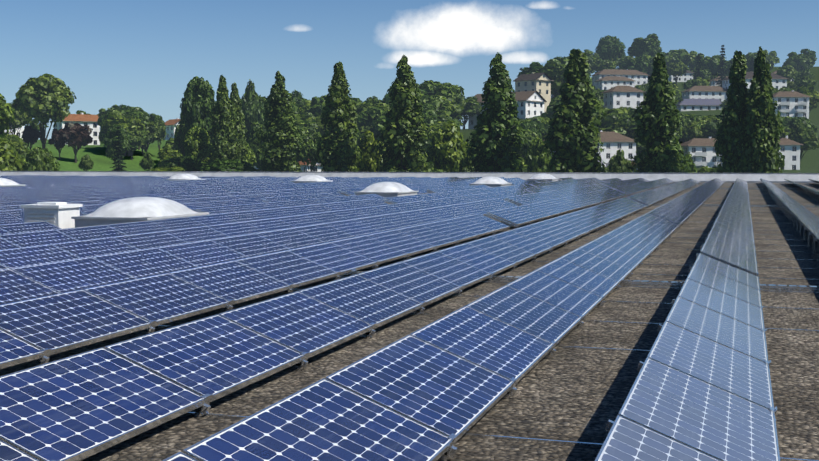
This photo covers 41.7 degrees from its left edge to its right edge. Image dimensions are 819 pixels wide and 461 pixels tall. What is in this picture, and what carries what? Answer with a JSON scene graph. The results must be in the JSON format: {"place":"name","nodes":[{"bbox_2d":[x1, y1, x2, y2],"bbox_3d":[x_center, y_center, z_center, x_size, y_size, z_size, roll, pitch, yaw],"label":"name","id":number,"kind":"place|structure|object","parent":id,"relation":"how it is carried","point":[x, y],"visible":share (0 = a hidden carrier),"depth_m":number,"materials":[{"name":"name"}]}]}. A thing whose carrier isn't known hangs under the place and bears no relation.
{"place":"outdoors","nodes":[
{"label":"outdoors","id":0,"kind":"place"},
{"bbox_2d":[0,0,818,139],"label":"sky","id":1,"kind":"structure","parent":0,"point":[144,54],"materials":[{"name":"blue"}]},
{"bbox_2d":[26,67,818,172],"bbox_3d":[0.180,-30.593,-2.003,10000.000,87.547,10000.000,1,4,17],"label":"grass","id":2,"kind":"structure","parent":0,"point":[809,161],"depth_m":328.82,"materials":[{"name":"green plant"}]},
{"bbox_2d":[0,93,14,140],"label":"broadleaf tree","id":3,"kind":"object","parent":2,"relation":"on","point":[6,113],"visible":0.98,"depth_m":212.99,"materials":[{"name":"green plant"}]},
{"bbox_2d":[0,139,25,170],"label":"bush","id":4,"kind":"object","parent":2,"relation":"on","point":[11,159],"visible":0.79,"depth_m":172.07,"materials":[{"name":"green plant"}]},
{"bbox_2d":[6,136,27,155],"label":"woodland tree","id":5,"kind":"object","parent":2,"relation":"on","point":[21,148],"visible":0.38,"depth_m":237.60,"materials":[{"name":"green plant"}]},
{"bbox_2d":[7,102,31,135],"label":"broadleaf tree","id":6,"kind":"object","parent":2,"relation":"on","point":[20,120],"visible":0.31,"depth_m":315.53,"materials":[{"name":"green plant"}]},
{"bbox_2d":[21,125,40,149],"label":"copper beech tree","id":7,"kind":"object","parent":2,"relation":"on","point":[30,134],"visible":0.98,"depth_m":301.32,"materials":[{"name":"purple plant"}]},
{"bbox_2d":[22,147,60,170],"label":"bush","id":8,"kind":"object","parent":2,"relation":"on","point":[38,159],"visible":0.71,"depth_m":169.34,"materials":[{"name":"green plant"}]},
{"bbox_2d":[11,73,76,148],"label":"broadleaf tree","id":9,"kind":"object","parent":2,"relation":"on","point":[43,99],"visible":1,"depth_m":294.78,"materials":[{"name":"green plant"}]},
{"bbox_2d":[48,128,67,159],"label":"copper beech tree","id":10,"kind":"object","parent":2,"relation":"on","point":[57,140],"visible":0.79,"depth_m":297.33,"materials":[{"name":"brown plant"}]},
{"bbox_2d":[60,123,92,162],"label":"copper beech tree","id":11,"kind":"object","parent":2,"relation":"on","point":[77,135],"visible":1,"depth_m":296.74,"materials":[{"name":"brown plant"}]},
{"bbox_2d":[54,113,99,144],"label":"long house","id":12,"kind":"structure","parent":2,"relation":"on","point":[82,119],"depth_m":351.97,"materials":[{"name":"white paint"}]},
{"bbox_2d":[78,154,93,170],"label":"bush","id":13,"kind":"object","parent":2,"relation":"on","point":[86,163],"visible":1,"depth_m":227.91,"materials":[{"name":"green plant"}]},
{"bbox_2d":[103,125,131,170],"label":"broadleaf tree","id":14,"kind":"object","parent":2,"relation":"on","point":[110,138],"visible":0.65,"depth_m":259.03,"materials":[{"name":"green plant"}]},
{"bbox_2d":[109,126,127,170],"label":"conifer tree","id":15,"kind":"object","parent":2,"relation":"on","point":[119,155],"visible":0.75,"depth_m":248.58,"materials":[{"name":"green plant"}]},
{"bbox_2d":[100,110,145,155],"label":"woodland tree","id":16,"kind":"object","parent":2,"relation":"on","point":[132,122],"visible":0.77,"depth_m":318.35,"materials":[{"name":"green plant"}]},
{"bbox_2d":[97,104,149,152],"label":"broadleaf tree","id":17,"kind":"object","parent":2,"relation":"on","point":[124,110],"visible":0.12,"depth_m":325.77,"materials":[{"name":"green plant"}]},
{"bbox_2d":[126,129,145,159],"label":"woodland tree","id":18,"kind":"object","parent":2,"relation":"on","point":[137,140],"visible":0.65,"depth_m":316.68,"materials":[{"name":"green plant"}]},
{"bbox_2d":[139,152,153,170],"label":"bush","id":19,"kind":"object","parent":2,"relation":"on","point":[146,162],"visible":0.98,"depth_m":233.12,"materials":[{"name":"green plant"}]},
{"bbox_2d":[142,121,157,151],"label":"woodland tree","id":20,"kind":"object","parent":2,"relation":"on","point":[150,127],"visible":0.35,"depth_m":325.74,"materials":[{"name":"green plant"}]},
{"bbox_2d":[152,120,166,157],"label":"broadleaf tree","id":21,"kind":"object","parent":2,"relation":"on","point":[160,132],"visible":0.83,"depth_m":327.74,"materials":[{"name":"green plant"}]},
{"bbox_2d":[157,145,181,165],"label":"broadleaf tree","id":22,"kind":"object","parent":2,"relation":"on","point":[167,152],"visible":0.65,"depth_m":227.44,"materials":[{"name":"green plant"}]},
{"bbox_2d":[165,118,179,139],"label":"house","id":23,"kind":"structure","parent":2,"relation":"on","point":[171,125],"depth_m":425.76,"materials":[{"name":"white paint"}]},
{"bbox_2d":[157,156,203,170],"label":"bush","id":24,"kind":"object","parent":2,"relation":"on","point":[191,163],"visible":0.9,"depth_m":209.68,"materials":[{"name":"green plant"}]},
{"bbox_2d":[174,113,187,156],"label":"broadleaf tree","id":25,"kind":"object","parent":2,"relation":"on","point":[180,134],"visible":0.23,"depth_m":247.48,"materials":[{"name":"green plant"}]},
{"bbox_2d":[180,76,214,158],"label":"broadleaf tree","id":26,"kind":"object","parent":2,"relation":"on","point":[197,101],"visible":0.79,"depth_m":237.04,"materials":[{"name":"green plant"}]},
{"bbox_2d":[182,126,212,162],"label":"broadleaf tree","id":27,"kind":"object","parent":2,"relation":"on","point":[196,142],"visible":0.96,"depth_m":212.65,"materials":[{"name":"green plant"}]},
{"bbox_2d":[206,75,240,163],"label":"poplar tree","id":28,"kind":"object","parent":2,"relation":"on","point":[223,122],"visible":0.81,"depth_m":203.66,"materials":[{"name":"green plant"}]},
{"bbox_2d":[199,159,259,171],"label":"bush","id":29,"kind":"object","parent":2,"relation":"on","point":[229,165],"visible":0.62,"depth_m":189.36,"materials":[{"name":"green plant"}]},
{"bbox_2d":[228,82,248,161],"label":"poplar tree","id":30,"kind":"object","parent":2,"relation":"on","point":[239,124],"visible":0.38,"depth_m":208.75,"materials":[{"name":"green plant"}]},
{"bbox_2d":[241,144,256,165],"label":"broadleaf tree","id":31,"kind":"object","parent":2,"relation":"on","point":[251,158],"visible":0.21,"depth_m":213.56,"materials":[{"name":"green plant"}]},
{"bbox_2d":[240,79,264,133],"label":"broadleaf tree","id":32,"kind":"object","parent":2,"relation":"on","point":[252,104],"visible":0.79,"depth_m":307.38,"materials":[{"name":"green plant"}]},
{"bbox_2d":[244,122,270,170],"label":"broadleaf tree","id":33,"kind":"object","parent":2,"relation":"on","point":[251,140],"visible":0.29,"depth_m":256.73,"materials":[{"name":"green plant"}]},
{"bbox_2d":[256,71,305,171],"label":"poplar tree","id":34,"kind":"object","parent":2,"relation":"on","point":[281,133],"visible":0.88,"depth_m":188.77,"materials":[{"name":"green plant"}]},
{"bbox_2d":[291,90,306,105],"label":"broadleaf tree","id":35,"kind":"object","parent":2,"relation":"on","point":[297,99],"visible":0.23,"depth_m":356.91,"materials":[{"name":"green plant"}]},
{"bbox_2d":[293,132,321,171],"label":"broadleaf tree","id":36,"kind":"object","parent":2,"relation":"on","point":[309,151],"visible":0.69,"depth_m":227.75,"materials":[{"name":"green plant"}]},
{"bbox_2d":[294,114,321,136],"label":"woodland tree","id":37,"kind":"object","parent":2,"relation":"on","point":[302,120],"visible":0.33,"depth_m":322.18,"materials":[{"name":"green plant"}]},
{"bbox_2d":[299,159,322,171],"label":"house","id":38,"kind":"structure","parent":2,"relation":"on","point":[303,168],"depth_m":293.56,"materials":[{"name":"white paint"}]},
{"bbox_2d":[308,96,324,116],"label":"broadleaf tree","id":39,"kind":"object","parent":2,"relation":"on","point":[315,110],"visible":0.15,"depth_m":338.20,"materials":[{"name":"green plant"}]},
{"bbox_2d":[306,111,331,135],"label":"woodland tree","id":40,"kind":"object","parent":2,"relation":"on","point":[317,120],"visible":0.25,"depth_m":324.81,"materials":[{"name":"green plant"}]},
{"bbox_2d":[315,61,361,171],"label":"poplar tree","id":41,"kind":"object","parent":2,"relation":"on","point":[337,149],"visible":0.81,"depth_m":176.64,"materials":[{"name":"green plant"}]},
{"bbox_2d":[347,96,379,112],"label":"broadleaf tree","id":42,"kind":"object","parent":2,"relation":"on","point":[371,101],"visible":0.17,"depth_m":326.70,"materials":[{"name":"green plant"}]},
{"bbox_2d":[357,130,386,171],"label":"broadleaf tree","id":43,"kind":"object","parent":2,"relation":"on","point":[369,162],"visible":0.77,"depth_m":183.41,"materials":[{"name":"green plant"}]},
{"bbox_2d":[357,112,386,142],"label":"woodland tree","id":44,"kind":"object","parent":2,"relation":"on","point":[362,129],"visible":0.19,"depth_m":310.27,"materials":[{"name":"green plant"}]},
{"bbox_2d":[357,107,387,127],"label":"woodland tree","id":45,"kind":"object","parent":2,"relation":"on","point":[368,117],"visible":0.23,"depth_m":312.38,"materials":[{"name":"green plant"}]},
{"bbox_2d":[370,115,387,134],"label":"woodland tree","id":46,"kind":"object","parent":2,"relation":"on","point":[376,124],"visible":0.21,"depth_m":302.81,"materials":[{"name":"green plant"}]},
{"bbox_2d":[375,54,430,171],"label":"poplar tree","id":47,"kind":"object","parent":2,"relation":"on","point":[400,136],"visible":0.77,"depth_m":168.76,"materials":[{"name":"green plant"}]},
{"bbox_2d":[0,182,818,460],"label":"roof gravel","id":48,"kind":"structure","parent":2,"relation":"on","point":[572,394],"depth_m":8.63,"materials":[{"name":"gravel"}]},
{"bbox_2d":[21,202,82,228],"bbox_3d":[-8.119,-0.292,24.426,1.000,0.700,0.900,1,4,17],"label":"roof fan unit","id":49,"kind":"object","parent":48,"relation":"on","point":[59,214],"visible":0.65,"depth_m":24.09,"materials":[{"name":"white paint"}]},
{"bbox_2d":[0,179,557,227],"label":"skylight curbs","id":50,"kind":"structure","parent":48,"relation":"on","point":[86,221],"depth_m":24.12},
{"bbox_2d":[0,173,556,217],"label":"skylight domes","id":51,"kind":"structure","parent":50,"relation":"on","point":[141,207],"depth_m":24.58,"materials":[{"name":"plastic"}]},
{"bbox_2d":[0,175,818,460],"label":"solar panel rows","id":52,"kind":"object","parent":48,"relation":"on","point":[63,409],"visible":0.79,"depth_m":9.58,"materials":[{"name":"blue glass"}]},
{"bbox_2d":[0,175,818,460],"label":"solar panel frames","id":53,"kind":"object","parent":48,"relation":"on","point":[202,406],"visible":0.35,"depth_m":10.34,"materials":[{"name":"metal"}]},
{"bbox_2d":[155,183,818,460],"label":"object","id":54,"kind":"object","parent":48,"relation":"on","point":[763,287],"visible":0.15,"depth_m":13.79,"materials":[{"name":"metal"}]},
{"bbox_2d":[0,171,818,182],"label":"roof parapet","id":55,"kind":"structure","parent":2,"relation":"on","point":[756,177],"depth_m":94.19,"materials":[{"name":"grey concrete"}]},
{"bbox_2d":[419,109,439,126],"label":"woodland tree","id":56,"kind":"object","parent":2,"relation":"on","point":[429,120],"visible":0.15,"depth_m":299.05,"materials":[{"name":"green plant"}]},
{"bbox_2d":[420,94,442,108],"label":"woodland tree","id":57,"kind":"object","parent":2,"relation":"on","point":[425,98],"visible":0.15,"depth_m":324.02,"materials":[{"name":"green plant"}]},
{"bbox_2d":[418,81,462,103],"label":"woodland tree","id":58,"kind":"object","parent":2,"relation":"on","point":[444,88],"visible":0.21,"depth_m":348.38,"materials":[{"name":"green plant"}]},
{"bbox_2d":[422,99,459,126],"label":"woodland tree","id":59,"kind":"object","parent":2,"relation":"on","point":[435,103],"visible":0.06,"depth_m":322.06,"materials":[{"name":"green plant"}]},
{"bbox_2d":[422,121,468,171],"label":"broadleaf tree","id":60,"kind":"object","parent":2,"relation":"on","point":[446,151],"visible":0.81,"depth_m":188.12,"materials":[{"name":"green plant"}]},
{"bbox_2d":[441,93,463,115],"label":"woodland tree","id":61,"kind":"object","parent":2,"relation":"on","point":[458,108],"visible":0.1,"depth_m":339.04,"materials":[{"name":"green plant"}]},
{"bbox_2d":[459,152,478,171],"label":"bush","id":62,"kind":"object","parent":2,"relation":"on","point":[463,162],"visible":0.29,"depth_m":179.33,"materials":[{"name":"green plant"}]},
{"bbox_2d":[459,96,481,128],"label":"broadleaf tree","id":63,"kind":"object","parent":2,"relation":"on","point":[472,107],"visible":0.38,"depth_m":376.74,"materials":[{"name":"green plant"}]},
{"bbox_2d":[465,52,528,171],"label":"poplar tree","id":64,"kind":"object","parent":2,"relation":"on","point":[494,134],"visible":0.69,"depth_m":158.84,"materials":[{"name":"green plant"}]},
{"bbox_2d":[468,91,546,128],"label":"house","id":65,"kind":"structure","parent":2,"relation":"on","point":[530,104],"depth_m":371.83,"materials":[{"name":"white paint"}]},
{"bbox_2d":[518,122,541,137],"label":"woodland tree","id":66,"kind":"object","parent":2,"relation":"on","point":[531,126],"visible":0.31,"depth_m":293.55,"materials":[{"name":"green plant"}]},
{"bbox_2d":[513,73,552,111],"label":"beige house","id":67,"kind":"structure","parent":2,"relation":"on","point":[540,83],"depth_m":378.00,"materials":[{"name":"paint"}]},
{"bbox_2d":[522,62,543,73],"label":"woodland tree","id":68,"kind":"object","parent":2,"relation":"on","point":[535,67],"visible":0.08,"depth_m":389.64,"materials":[{"name":"green plant"}]},
{"bbox_2d":[524,138,551,171],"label":"bush","id":69,"kind":"object","parent":2,"relation":"on","point":[537,158],"visible":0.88,"depth_m":199.12,"materials":[{"name":"green plant"}]},
{"bbox_2d":[530,118,549,138],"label":"woodland tree","id":70,"kind":"object","parent":2,"relation":"on","point":[544,127],"visible":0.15,"depth_m":310.50,"materials":[{"name":"green plant"}]},
{"bbox_2d":[539,59,587,95],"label":"woodland tree","id":71,"kind":"object","parent":2,"relation":"on","point":[556,75],"visible":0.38,"depth_m":382.53,"materials":[{"name":"green plant"}]},
{"bbox_2d":[543,49,606,172],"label":"poplar tree","id":72,"kind":"object","parent":2,"relation":"on","point":[572,138],"visible":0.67,"depth_m":151.35,"materials":[{"name":"green plant"}]},
{"bbox_2d":[543,131,635,166],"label":"house","id":73,"kind":"structure","parent":2,"relation":"on","point":[613,142],"depth_m":302.95,"materials":[{"name":"white paint"}]},
{"bbox_2d":[598,59,616,71],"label":"woodland tree","id":74,"kind":"object","parent":2,"relation":"on","point":[607,64],"visible":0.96,"depth_m":573.38,"materials":[{"name":"green plant"}]},
{"bbox_2d":[595,35,625,61],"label":"broadleaf tree","id":75,"kind":"object","parent":2,"relation":"on","point":[610,47],"visible":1,"depth_m":638.25,"materials":[{"name":"green plant"}]},
{"bbox_2d":[597,109,627,131],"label":"woodland tree","id":76,"kind":"object","parent":2,"relation":"on","point":[612,118],"visible":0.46,"depth_m":314.26,"materials":[{"name":"green plant"}]},
{"bbox_2d":[594,76,634,89],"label":"house","id":77,"kind":"structure","parent":2,"relation":"on","point":[606,82],"depth_m":540.00,"materials":[{"name":"white paint"}]},
{"bbox_2d":[591,69,647,86],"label":"house","id":78,"kind":"structure","parent":2,"relation":"on","point":[639,78],"depth_m":557.19,"materials":[{"name":"white paint"}]},
{"bbox_2d":[607,149,631,172],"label":"bush","id":79,"kind":"object","parent":2,"relation":"on","point":[618,162],"visible":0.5,"depth_m":184.48,"materials":[{"name":"green plant"}]},
{"bbox_2d":[602,84,644,108],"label":"house","id":80,"kind":"structure","parent":2,"relation":"on","point":[617,96],"depth_m":383.07,"materials":[{"name":"white paint"}]},
{"bbox_2d":[621,118,645,157],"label":"woodland tree","id":81,"kind":"object","parent":2,"relation":"on","point":[630,133],"visible":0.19,"depth_m":309.35,"materials":[{"name":"green plant"}]},
{"bbox_2d":[621,57,647,72],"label":"woodland tree","id":82,"kind":"object","parent":2,"relation":"on","point":[631,64],"visible":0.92,"depth_m":585.16,"materials":[{"name":"green plant"}]},
{"bbox_2d":[627,33,664,56],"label":"broadleaf tree","id":83,"kind":"object","parent":2,"relation":"on","point":[649,45],"visible":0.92,"depth_m":637.27,"materials":[{"name":"green plant"}]},
{"bbox_2d":[627,53,690,172],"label":"poplar tree","id":84,"kind":"object","parent":2,"relation":"on","point":[657,124],"visible":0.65,"depth_m":147.84,"materials":[{"name":"green plant"}]},
{"bbox_2d":[665,50,685,66],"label":"woodland tree","id":85,"kind":"object","parent":2,"relation":"on","point":[682,57],"visible":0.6,"depth_m":688.74,"materials":[{"name":"green plant"}]},
{"bbox_2d":[667,63,688,84],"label":"broadleaf tree","id":86,"kind":"object","parent":2,"relation":"on","point":[674,70],"visible":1,"depth_m":600.59,"materials":[{"name":"green plant"}]},
{"bbox_2d":[668,70,693,81],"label":"house","id":87,"kind":"structure","parent":2,"relation":"on","point":[686,76],"depth_m":675.81,"materials":[{"name":"white paint"}]},
{"bbox_2d":[677,117,690,142],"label":"woodland tree","id":88,"kind":"object","parent":2,"relation":"on","point":[685,121],"visible":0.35,"depth_m":331.72,"materials":[{"name":"green plant"}]},
{"bbox_2d":[684,152,696,172],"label":"bush","id":89,"kind":"object","parent":2,"relation":"on","point":[692,165],"visible":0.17,"depth_m":185.43,"materials":[{"name":"green plant"}]},
{"bbox_2d":[686,51,703,72],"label":"woodland tree","id":90,"kind":"object","parent":2,"relation":"on","point":[694,61],"visible":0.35,"depth_m":691.59,"materials":[{"name":"green plant"}]},
{"bbox_2d":[685,120,709,141],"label":"woodland tree","id":91,"kind":"object","parent":2,"relation":"on","point":[695,131],"visible":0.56,"depth_m":333.27,"materials":[{"name":"green plant"}]},
{"bbox_2d":[676,99,721,110],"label":"house","id":92,"kind":"structure","parent":2,"relation":"on","point":[696,104],"depth_m":473.36,"materials":[{"name":"white paint"}]},
{"bbox_2d":[679,137,721,166],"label":"house","id":93,"kind":"structure","parent":2,"relation":"on","point":[702,151],"depth_m":322.18,"materials":[{"name":"white paint"}]},
{"bbox_2d":[681,85,728,101],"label":"house","id":94,"kind":"structure","parent":2,"relation":"on","point":[707,92],"depth_m":498.26,"materials":[{"name":"white paint"}]},
{"bbox_2d":[702,122,717,138],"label":"woodland tree","id":95,"kind":"object","parent":2,"relation":"on","point":[712,127],"visible":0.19,"depth_m":332.38,"materials":[{"name":"green plant"}]},
{"bbox_2d":[699,55,724,79],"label":"woodland tree","id":96,"kind":"object","parent":2,"relation":"on","point":[712,63],"visible":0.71,"depth_m":614.35,"materials":[{"name":"green plant"}]},
{"bbox_2d":[715,45,728,86],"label":"conifer tree","id":97,"kind":"object","parent":2,"relation":"on","point":[721,72],"visible":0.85,"depth_m":583.60,"materials":[{"name":"green plant"}]},
{"bbox_2d":[713,50,754,172],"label":"poplar tree","id":98,"kind":"object","parent":2,"relation":"on","point":[730,143],"visible":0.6,"depth_m":140.38,"materials":[{"name":"green plant"}]},
{"bbox_2d":[721,72,787,89],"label":"house","id":99,"kind":"structure","parent":2,"relation":"on","point":[778,81],"depth_m":499.86,"materials":[{"name":"white paint"}]},
{"bbox_2d":[735,46,784,172],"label":"poplar tree","id":100,"kind":"object","parent":2,"relation":"on","point":[762,121],"visible":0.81,"depth_m":138.31,"materials":[{"name":"green plant"}]},
{"bbox_2d":[775,65,797,80],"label":"broadleaf tree","id":101,"kind":"object","parent":2,"relation":"on","point":[789,72],"visible":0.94,"depth_m":561.11,"materials":[{"name":"green plant"}]},
{"bbox_2d":[778,136,802,169],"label":"house","id":102,"kind":"structure","parent":2,"relation":"on","point":[789,150],"depth_m":322.92,"materials":[{"name":"white paint"}]},
{"bbox_2d":[773,90,810,118],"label":"block","id":103,"kind":"structure","parent":2,"relation":"on","point":[792,103],"depth_m":411.69,"materials":[{"name":"white paint"}]},
{"bbox_2d":[782,117,817,132],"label":"woodland tree","id":104,"kind":"object","parent":2,"relation":"on","point":[791,122],"visible":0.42,"depth_m":333.41,"materials":[{"name":"green plant"}]},
{"bbox_2d":[783,123,818,159],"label":"woodland tree","id":105,"kind":"object","parent":2,"relation":"on","point":[801,133],"visible":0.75,"depth_m":325.92,"materials":[{"name":"green plant"}]},
{"bbox_2d":[787,49,816,63],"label":"woodland tree","id":106,"kind":"object","parent":2,"relation":"on","point":[808,52],"visible":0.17,"depth_m":691.01,"materials":[{"name":"green plant"}]},
{"bbox_2d":[795,54,813,70],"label":"woodland tree","id":107,"kind":"object","parent":2,"relation":"on","point":[808,64],"visible":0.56,"depth_m":683.54,"materials":[{"name":"green plant"}]},
{"bbox_2d":[793,75,815,86],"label":"woodland tree","id":108,"kind":"object","parent":2,"relation":"on","point":[805,80],"visible":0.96,"depth_m":497.85,"materials":[{"name":"green plant"}]},
{"bbox_2d":[799,86,818,112],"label":"woodland tree","id":109,"kind":"object","parent":2,"relation":"on","point":[812,94],"visible":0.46,"depth_m":422.99,"materials":[{"name":"green plant"}]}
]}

